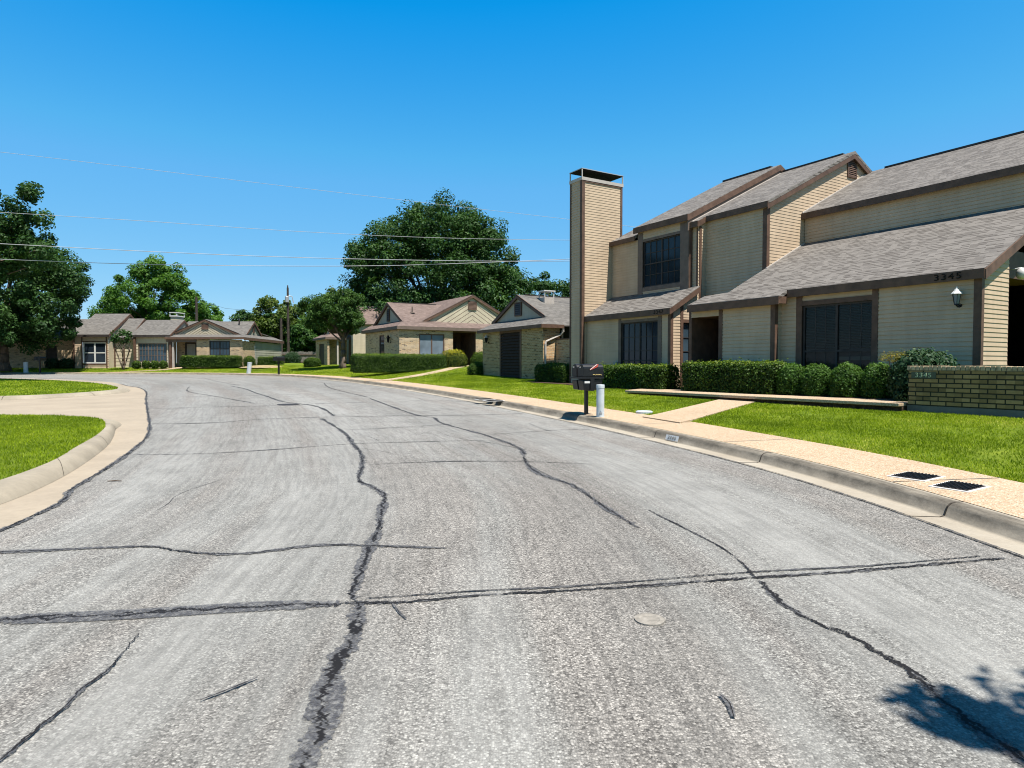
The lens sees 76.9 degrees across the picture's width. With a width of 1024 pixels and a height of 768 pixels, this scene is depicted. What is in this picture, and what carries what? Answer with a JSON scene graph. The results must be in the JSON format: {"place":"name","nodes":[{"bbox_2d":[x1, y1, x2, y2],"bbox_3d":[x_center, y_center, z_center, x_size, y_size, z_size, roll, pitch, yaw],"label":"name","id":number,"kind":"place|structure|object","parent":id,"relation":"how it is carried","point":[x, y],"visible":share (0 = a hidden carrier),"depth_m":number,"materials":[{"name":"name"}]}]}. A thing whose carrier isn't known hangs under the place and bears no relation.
{"place":"outdoors","nodes":[
{"label":"outdoors","id":0,"kind":"place"},
{"bbox_2d":[0,413,105,479],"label":"island lawn","id":1,"kind":"structure","parent":0,"point":[13,464],"depth_m":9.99,"materials":[{"name":"green plant"}]},
{"bbox_2d":[0,378,117,395],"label":"island lawn","id":2,"kind":"structure","parent":0,"point":[92,390],"depth_m":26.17,"materials":[{"name":"green plant"}]},
{"bbox_2d":[0,181,69,281],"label":"shade tree","id":3,"kind":"object","parent":2,"relation":"on","point":[14,226],"visible":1,"depth_m":33.46,"materials":[{"name":"green plant"}]},
{"bbox_2d":[0,378,148,527],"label":"driveway","id":4,"kind":"structure","parent":0,"point":[127,410],"depth_m":14.53,"materials":[{"name":"concrete"}]},
{"bbox_2d":[0,419,121,503],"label":"island curb","id":5,"kind":"structure","parent":4,"relation":"on","point":[25,482],"depth_m":8.02,"materials":[{"name":"beige concrete"}]},
{"bbox_2d":[0,378,129,399],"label":"island curb","id":6,"kind":"structure","parent":4,"relation":"on","point":[121,389],"depth_m":23.33,"materials":[{"name":"beige concrete"}]},
{"bbox_2d":[0,212,533,239],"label":"overhead wire","id":7,"kind":"object","parent":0,"point":[269,229],"visible":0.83,"depth_m":32.24,"materials":[{"name":"black metal"}]},
{"bbox_2d":[0,243,538,261],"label":"overhead wire","id":8,"kind":"object","parent":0,"point":[265,256],"visible":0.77,"depth_m":31.30,"materials":[{"name":"black metal"}]},
{"bbox_2d":[0,259,564,265],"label":"overhead wire","id":9,"kind":"object","parent":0,"point":[245,265],"visible":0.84,"depth_m":30.99,"materials":[{"name":"black metal"}]},
{"bbox_2d":[3,152,632,226],"bbox_3d":[-8.502,-10.164,34.748,39.773,2.438,0.497,0,2,-13],"label":"overhead wire","id":10,"kind":"object","parent":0,"point":[287,186],"visible":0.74,"depth_m":33.89,"materials":[{"name":"black metal"}]},
{"bbox_2d":[0,374,1023,767],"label":"road","id":11,"kind":"structure","parent":0,"point":[236,572],"depth_m":3.88,"materials":[{"name":"grey asphalt"}]},
{"bbox_2d":[0,373,1023,556],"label":"curb","id":12,"kind":"structure","parent":11,"relation":"on","point":[1001,530],"depth_m":7.74,"materials":[{"name":"concrete"}]},
{"bbox_2d":[475,398,495,399],"bbox_3d":[-0.850,0.472,20.148,0.577,0.031,0.442,-1,2,-24],"label":"meter cover","id":13,"kind":"object","parent":12,"relation":"on","point":[485,399],"visible":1,"depth_m":20.01,"materials":[{"name":"grey metal"}]},
{"bbox_2d":[665,434,678,441],"bbox_3d":[2.809,0.947,11.333,0.032,0.088,0.400,-1,2,-18],"label":"curb number","id":14,"kind":"object","parent":12,"relation":"on","point":[672,438],"visible":1,"depth_m":11.32,"materials":[{"name":"white paint"}]},
{"bbox_2d":[634,613,664,625],"bbox_3d":[0.780,1.335,3.661,0.170,0.010,0.170,0,2,0],"label":"survey marker","id":15,"kind":"object","parent":11,"relation":"on","point":[648,619],"visible":1,"depth_m":3.65,"materials":[{"name":"concrete"}]},
{"bbox_2d":[719,693,735,716],"bbox_3d":[0.925,1.367,2.752,0.041,0.003,0.184,0,2,0],"label":"tar seam","id":16,"kind":"object","parent":11,"relation":"on","point":[728,702],"visible":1,"depth_m":2.75,"materials":[{"name":"grey asphalt"}]},
{"bbox_2d":[0,372,1023,518],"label":"sidewalk","id":17,"kind":"structure","parent":0,"point":[1006,496],"depth_m":8.96,"materials":[{"name":"concrete"}]},
{"bbox_2d":[23,362,27,372],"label":"utility pedestal","id":18,"kind":"object","parent":17,"relation":"on","point":[25,367],"visible":0.98,"depth_m":52.32,"materials":[{"name":"plastic"}]},
{"bbox_2d":[33,357,45,372],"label":"mailbox stand","id":19,"kind":"object","parent":17,"relation":"on","point":[39,359],"visible":1,"depth_m":52.38,"materials":[{"name":"black paint"}]},
{"bbox_2d":[0,236,94,370],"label":"shade tree","id":20,"kind":"object","parent":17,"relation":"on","point":[23,305],"visible":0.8,"depth_m":51.27,"materials":[{"name":"green plant"}]},
{"bbox_2d":[246,362,251,373],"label":"utility pedestal","id":21,"kind":"object","parent":17,"relation":"on","point":[249,365],"visible":0.94,"depth_m":49.34,"materials":[{"name":"plastic"}]},
{"bbox_2d":[273,356,284,374],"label":"mailbox stand","id":22,"kind":"object","parent":17,"relation":"on","point":[278,358],"visible":0.94,"depth_m":47.26,"materials":[{"name":"black paint"}]},
{"bbox_2d":[570,364,603,414],"bbox_3d":[1.742,0.147,15.062,0.580,1.225,0.600,-1,2,-22],"label":"mailbox stand","id":23,"kind":"object","parent":17,"relation":"on","point":[589,377],"visible":0.96,"depth_m":14.84,"materials":[{"name":"black paint"}]},
{"bbox_2d":[596,384,604,417],"bbox_3d":[1.980,0.402,14.464,0.186,0.784,0.186,2,2,45],"label":"utility pedestal","id":24,"kind":"object","parent":17,"relation":"on","point":[600,400],"visible":0.91,"depth_m":14.39,"materials":[{"name":"plastic"}]},
{"bbox_2d":[887,471,945,481],"bbox_3d":[4.580,1.042,7.314,0.515,0.031,0.399,-1,2,-34],"label":"meter cover","id":25,"kind":"object","parent":17,"relation":"on","point":[919,476],"visible":1,"depth_m":7.26,"materials":[{"name":"black metal"}]},
{"bbox_2d":[928,480,991,492],"bbox_3d":[4.685,1.066,6.747,0.534,0.031,0.386,-1,2,-34],"label":"meter cover","id":26,"kind":"object","parent":17,"relation":"on","point":[959,486],"visible":1,"depth_m":6.70,"materials":[{"name":"black metal"}]},
{"bbox_2d":[0,0,1023,362],"label":"sky","id":27,"kind":"structure","parent":0,"point":[494,104],"materials":[{"name":"blue"}]},
{"bbox_2d":[1,363,1023,482],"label":"lawn","id":28,"kind":"structure","parent":0,"point":[991,454],"depth_m":11.46,"materials":[{"name":"green plant"}]},
{"bbox_2d":[44,358,59,368],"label":"bush","id":29,"kind":"object","parent":28,"relation":"on","point":[52,363],"visible":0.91,"depth_m":56.44,"materials":[{"name":"green plant"}]},
{"bbox_2d":[58,358,75,368],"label":"bush","id":30,"kind":"object","parent":28,"relation":"on","point":[65,363],"visible":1,"depth_m":56.48,"materials":[{"name":"green plant"}]},
{"bbox_2d":[8,314,145,367],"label":"board house","id":31,"kind":"structure","parent":28,"relation":"on","point":[91,345],"depth_m":57.55,"materials":[{"name":"beige"}]},
{"bbox_2d":[46,346,56,361],"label":"door","id":32,"kind":"structure","parent":31,"relation":"in","point":[51,353],"depth_m":57.62,"materials":[{"name":"black wood"}]},
{"bbox_2d":[83,342,105,362],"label":"window","id":33,"kind":"structure","parent":31,"relation":"in","point":[93,352],"depth_m":57.10,"materials":[{"name":"white paint"}]},
{"bbox_2d":[110,329,132,369],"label":"crape myrtle","id":34,"kind":"object","parent":28,"relation":"on","point":[116,338],"visible":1,"depth_m":55.38,"materials":[{"name":"green plant"}]},
{"bbox_2d":[131,360,140,367],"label":"bush","id":35,"kind":"object","parent":28,"relation":"on","point":[136,364],"visible":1,"depth_m":56.22,"materials":[{"name":"green plant"}]},
{"bbox_2d":[110,367,181,372],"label":"front walk","id":36,"kind":"structure","parent":28,"relation":"on","point":[153,370],"depth_m":54.68,"materials":[{"name":"beige concrete"}]},
{"bbox_2d":[141,360,150,367],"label":"bush","id":37,"kind":"object","parent":28,"relation":"on","point":[146,364],"visible":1,"depth_m":56.21,"materials":[{"name":"green plant"}]},
{"bbox_2d":[87,253,212,321],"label":"leafy tree","id":38,"kind":"object","parent":28,"relation":"on","point":[158,278],"visible":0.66,"depth_m":74.48,"materials":[{"name":"green plant"}]},
{"bbox_2d":[150,360,158,367],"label":"bush","id":39,"kind":"object","parent":28,"relation":"on","point":[154,364],"visible":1,"depth_m":56.21,"materials":[{"name":"green plant"}]},
{"bbox_2d":[132,312,187,367],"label":"board house","id":40,"kind":"structure","parent":28,"relation":"on","point":[150,344],"depth_m":57.11,"materials":[{"name":"grey wood"}]},
{"bbox_2d":[138,343,166,361],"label":"window","id":41,"kind":"structure","parent":40,"relation":"in","point":[150,352],"depth_m":57.09,"materials":[{"name":"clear glass"}]},
{"bbox_2d":[159,360,167,367],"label":"bush","id":42,"kind":"object","parent":28,"relation":"on","point":[163,364],"visible":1,"depth_m":56.24,"materials":[{"name":"green plant"}]},
{"bbox_2d":[195,297,198,339],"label":"utility pole","id":43,"kind":"object","parent":28,"relation":"on","point":[196,308],"visible":0.29,"depth_m":69.67,"materials":[{"name":"brown wood"}]},
{"bbox_2d":[182,302,235,339],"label":"leafy tree","id":44,"kind":"object","parent":28,"relation":"on","point":[217,315],"visible":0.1,"depth_m":83.21,"materials":[{"name":"green plant"}]},
{"bbox_2d":[179,355,242,367],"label":"hedge","id":45,"kind":"object","parent":28,"relation":"on","point":[213,361],"visible":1,"depth_m":55.69,"materials":[{"name":"green plant"}]},
{"bbox_2d":[164,319,283,367],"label":"brick house","id":46,"kind":"structure","parent":28,"relation":"on","point":[188,343],"depth_m":57.81,"materials":[{"name":"grey brick"}]},
{"bbox_2d":[209,341,229,355],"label":"window","id":47,"kind":"structure","parent":46,"relation":"in","point":[218,348],"depth_m":56.99,"materials":[{"name":"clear glass"}]},
{"bbox_2d":[0,365,467,380],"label":"grass","id":48,"kind":"structure","parent":28,"relation":"on","point":[360,375],"depth_m":51.75,"materials":[{"name":"green plant"}]},
{"bbox_2d":[243,355,255,366],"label":"bush","id":49,"kind":"object","parent":28,"relation":"on","point":[251,359],"visible":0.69,"depth_m":56.09,"materials":[{"name":"green plant"}]},
{"bbox_2d":[240,365,281,367],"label":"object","id":50,"kind":"object","parent":28,"relation":"on","point":[264,366],"visible":0.84,"depth_m":54.98,"materials":[{"name":"beige concrete"}]},
{"bbox_2d":[244,295,296,351],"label":"olive tree","id":51,"kind":"object","parent":28,"relation":"on","point":[268,325],"visible":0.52,"depth_m":80.32,"materials":[{"name":"green plant"}]},
{"bbox_2d":[257,356,284,364],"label":"hedge","id":52,"kind":"object","parent":28,"relation":"on","point":[268,360],"visible":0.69,"depth_m":59.51,"materials":[{"name":"green plant"}]},
{"bbox_2d":[280,318,282,351],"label":"utility pole","id":53,"kind":"object","parent":28,"relation":"on","point":[281,334],"visible":0.53,"depth_m":72.73,"materials":[{"name":"brown wood"}]},
{"bbox_2d":[285,285,293,351],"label":"utility pole","id":54,"kind":"object","parent":28,"relation":"on","point":[288,331],"visible":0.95,"depth_m":73.70,"materials":[{"name":"brown wood"}]},
{"bbox_2d":[283,352,301,362],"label":"bush","id":55,"kind":"object","parent":28,"relation":"on","point":[292,357],"visible":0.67,"depth_m":65.98,"materials":[{"name":"green plant"}]},
{"bbox_2d":[281,304,310,337],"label":"olive tree","id":56,"kind":"object","parent":28,"relation":"on","point":[292,320],"visible":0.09,"depth_m":78.66,"materials":[{"name":"green plant"}]},
{"bbox_2d":[281,351,315,362],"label":"wood fence","id":57,"kind":"object","parent":28,"relation":"on","point":[305,355],"visible":0.16,"depth_m":69.93,"materials":[{"name":"grey wood"}]},
{"bbox_2d":[284,316,326,360],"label":"leafy tree","id":58,"kind":"object","parent":28,"relation":"on","point":[303,342],"visible":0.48,"depth_m":74.29,"materials":[{"name":"green plant"}]},
{"bbox_2d":[303,357,320,366],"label":"bush","id":59,"kind":"object","parent":28,"relation":"on","point":[311,362],"visible":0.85,"depth_m":54.13,"materials":[{"name":"green plant"}]},
{"bbox_2d":[296,286,366,368],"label":"street tree","id":60,"kind":"object","parent":28,"relation":"on","point":[339,313],"visible":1,"depth_m":50.03,"materials":[{"name":"green plant"}]},
{"bbox_2d":[312,328,350,364],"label":"brick house","id":61,"kind":"structure","parent":28,"relation":"on","point":[328,347],"depth_m":58.08,"materials":[{"name":"beige brick"}]},
{"bbox_2d":[320,344,323,364],"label":"door","id":62,"kind":"structure","parent":61,"relation":"in","point":[321,345],"depth_m":58.69,"materials":[{"name":"grey wood"}]},
{"bbox_2d":[347,303,424,363],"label":"house beyond","id":63,"kind":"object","parent":28,"relation":"on","point":[358,342],"visible":0.12,"depth_m":56.84,"materials":[{"name":"white paint"}]},
{"bbox_2d":[349,352,446,373],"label":"hedge","id":64,"kind":"object","parent":28,"relation":"on","point":[367,363],"visible":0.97,"depth_m":41.44,"materials":[{"name":"green plant"}]},
{"bbox_2d":[364,365,468,381],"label":"front walk","id":65,"kind":"structure","parent":28,"relation":"on","point":[441,370],"depth_m":38.69,"materials":[{"name":"beige concrete"}]},
{"bbox_2d":[361,295,499,364],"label":"brick house","id":66,"kind":"structure","parent":28,"relation":"on","point":[439,327],"depth_m":45.72,"materials":[{"name":"beige brick"}]},
{"bbox_2d":[380,335,383,352],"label":"window","id":67,"kind":"structure","parent":66,"relation":"in","point":[381,336],"depth_m":45.95,"materials":[{"name":"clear glass"}]},
{"bbox_2d":[419,334,443,354],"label":"window","id":68,"kind":"structure","parent":66,"relation":"in","point":[428,343],"depth_m":44.18,"materials":[{"name":"glass"}]},
{"bbox_2d":[337,187,536,313],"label":"shade tree","id":69,"kind":"object","parent":28,"relation":"on","point":[495,284],"visible":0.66,"depth_m":59.96,"materials":[{"name":"green plant"}]},
{"bbox_2d":[441,349,468,367],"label":"bush","id":70,"kind":"object","parent":28,"relation":"on","point":[455,358],"visible":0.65,"depth_m":43.54,"materials":[{"name":"green plant"}]},
{"bbox_2d":[466,361,483,374],"bbox_3d":[-1.971,-0.798,37.014,1.298,1.072,1.313,0,2,0],"label":"bush","id":71,"kind":"object","parent":28,"relation":"on","point":[474,368],"visible":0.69,"depth_m":36.63,"materials":[{"name":"green plant"}]},
{"bbox_2d":[470,350,482,363],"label":"bush","id":72,"kind":"object","parent":28,"relation":"on","point":[478,355],"visible":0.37,"depth_m":44.88,"materials":[{"name":"green plant"}]},
{"bbox_2d":[394,374,630,397],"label":"grass","id":73,"kind":"structure","parent":28,"relation":"on","point":[468,383],"depth_m":27.58,"materials":[{"name":"green plant"}]},
{"bbox_2d":[477,290,569,379],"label":"brick house","id":74,"kind":"structure","parent":28,"relation":"on","point":[522,333],"depth_m":33.44,"materials":[{"name":"grey brick"}]},
{"bbox_2d":[500,330,520,378],"bbox_3d":[-0.054,-1.456,33.822,0.120,2.700,2.320,-1,2,-29],"label":"slatted door","id":75,"kind":"structure","parent":74,"relation":"in","point":[510,343],"depth_m":33.80,"materials":[{"name":"black wood"}]},
{"bbox_2d":[520,271,569,296],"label":"leafy tree","id":76,"kind":"object","parent":28,"relation":"on","point":[563,289],"visible":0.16,"depth_m":64.63,"materials":[{"name":"green plant"}]},
{"bbox_2d":[556,338,568,363],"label":"brick wall","id":77,"kind":"structure","parent":28,"relation":"on","point":[562,350],"depth_m":30.79,"materials":[{"name":"beige brick"}]},
{"bbox_2d":[636,410,652,413],"bbox_3d":[3.150,0.667,15.377,0.400,0.070,0.400,0,2,0],"label":"valve cover","id":78,"kind":"object","parent":28,"relation":"on","point":[642,411],"visible":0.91,"depth_m":15.24,"materials":[{"name":"plastic"}]},
{"bbox_2d":[643,399,755,422],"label":"front walk","id":79,"kind":"structure","parent":28,"relation":"on","point":[687,414],"depth_m":15.16,"materials":[{"name":"beige concrete"}]},
{"bbox_2d":[534,391,870,424],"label":"grass","id":80,"kind":"structure","parent":28,"relation":"on","point":[687,401],"depth_m":16.08,"materials":[{"name":"green plant"}]},
{"bbox_2d":[531,381,892,399],"bbox_3d":[5.483,0.331,22.185,1.714,0.540,17.770,-1,2,-29],"label":"planting bed","id":81,"kind":"object","parent":28,"relation":"on","point":[859,397],"visible":0.05,"depth_m":17.05,"materials":[{"name":"soil"}]},
{"bbox_2d":[532,361,569,382],"bbox_3d":[2.086,-0.501,28.944,1.389,1.085,2.641,-1,2,-31],"label":"hedge","id":82,"kind":"object","parent":81,"relation":"on","point":[558,372],"visible":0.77,"depth_m":28.52,"materials":[{"name":"green plant"}]},
{"bbox_2d":[599,361,681,388],"bbox_3d":[4.435,-0.284,23.519,1.324,1.092,3.964,-1,2,-31],"label":"hedge","id":83,"kind":"object","parent":81,"relation":"on","point":[639,376],"visible":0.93,"depth_m":22.53,"materials":[{"name":"green plant"}]},
{"bbox_2d":[678,357,789,394],"bbox_3d":[6.646,-0.203,19.365,1.290,1.219,3.756,-1,2,-31],"label":"hedge","id":84,"kind":"object","parent":81,"relation":"on","point":[746,377],"visible":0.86,"depth_m":18.88,"materials":[{"name":"green plant"}]},
{"bbox_2d":[774,362,804,394],"bbox_3d":[7.651,-0.130,17.653,0.918,0.963,0.957,0,2,0],"label":"boxwood","id":85,"kind":"object","parent":81,"relation":"on","point":[788,382],"visible":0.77,"depth_m":17.40,"materials":[{"name":"green plant"}]},
{"bbox_2d":[799,363,831,395],"bbox_3d":[8.044,-0.094,17.005,0.874,0.929,0.891,0,2,0],"label":"boxwood","id":86,"kind":"object","parent":81,"relation":"on","point":[814,377],"visible":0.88,"depth_m":16.76,"materials":[{"name":"green plant"}]},
{"bbox_2d":[827,361,863,396],"bbox_3d":[8.480,-0.096,16.294,0.902,0.975,0.912,0,2,0],"label":"boxwood","id":87,"kind":"object","parent":81,"relation":"on","point":[844,379],"visible":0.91,"depth_m":16.05,"materials":[{"name":"green plant"}]},
{"bbox_2d":[859,361,894,398],"bbox_3d":[8.881,-0.067,15.623,0.828,0.957,0.842,0,2,0],"label":"boxwood","id":88,"kind":"object","parent":81,"relation":"on","point":[874,381],"visible":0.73,"depth_m":15.41,"materials":[{"name":"green plant"}]},
{"bbox_2d":[878,348,908,375],"bbox_3d":[8.959,-0.187,14.973,0.876,1.290,0.739,0,2,0],"label":"nandina","id":89,"kind":"object","parent":81,"relation":"on","point":[892,355],"visible":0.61,"depth_m":14.93,"materials":[{"name":"green plant"}]},
{"bbox_2d":[885,347,959,401],"bbox_3d":[9.330,-0.175,14.624,1.546,1.356,1.356,0,2,0],"label":"laurel","id":90,"kind":"object","parent":81,"relation":"on","point":[898,384],"visible":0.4,"depth_m":14.43,"materials":[{"name":"green plant"}]},
{"bbox_2d":[569,151,872,386],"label":"townhouse","id":91,"kind":"structure","parent":28,"relation":"on","point":[635,291],"depth_m":24.58,"materials":[{"name":"beige"}]},
{"bbox_2d":[622,320,657,370],"bbox_3d":[4.854,-1.261,24.409,0.060,2.170,2.020,-1,2,-31],"label":"window","id":92,"kind":"structure","parent":91,"relation":"in","point":[639,339],"depth_m":24.38,"materials":[{"name":"black glass"}]},
{"bbox_2d":[643,234,679,287],"bbox_3d":[5.853,-4.759,25.118,0.060,1.820,2.040,-1,2,-31],"label":"window","id":93,"kind":"structure","parent":91,"relation":"in","point":[662,255],"depth_m":25.10,"materials":[{"name":"black glass"}]},
{"bbox_2d":[683,323,688,367],"bbox_3d":[6.440,-1.186,23.545,0.720,2.070,0.060,-1,2,-31],"label":"window","id":94,"kind":"structure","parent":91,"relation":"in","point":[685,325],"depth_m":23.47,"materials":[{"name":"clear glass"}]},
{"bbox_2d":[687,130,1023,370],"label":"townhouse","id":95,"kind":"structure","parent":28,"relation":"on","point":[925,252],"depth_m":18.05,"materials":[{"name":"beige"}]},
{"bbox_2d":[802,300,871,367],"bbox_3d":[8.776,-1.074,17.435,0.068,2.210,1.990,-1,2,-31],"label":"window","id":96,"kind":"structure","parent":95,"relation":"in","point":[836,305],"depth_m":17.40,"materials":[{"name":"black glass"}]},
{"bbox_2d":[710,409,1023,481],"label":"grass","id":97,"kind":"structure","parent":28,"relation":"on","point":[890,424],"depth_m":10.76,"materials":[{"name":"green plant"}]},
{"bbox_2d":[907,366,1023,417],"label":"brick wall","id":98,"kind":"structure","parent":28,"relation":"on","point":[998,391],"depth_m":12.82,"materials":[{"name":"brick"}]},
{"bbox_2d":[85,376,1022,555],"bbox_3d":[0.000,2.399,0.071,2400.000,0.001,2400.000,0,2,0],"label":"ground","id":99,"kind":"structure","parent":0,"point":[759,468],"depth_m":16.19,"materials":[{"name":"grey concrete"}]},
{"bbox_2d":[229,309,280,342],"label":"hazy tree","id":100,"kind":"object","parent":99,"relation":"on","point":[242,314],"visible":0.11,"depth_m":98.27,"materials":[{"name":"green plant"}]},
{"bbox_2d":[625,389,907,410],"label":"path","id":101,"kind":"structure","parent":0,"point":[878,404],"depth_m":16.16,"materials":[{"name":"concrete"}]}
]}

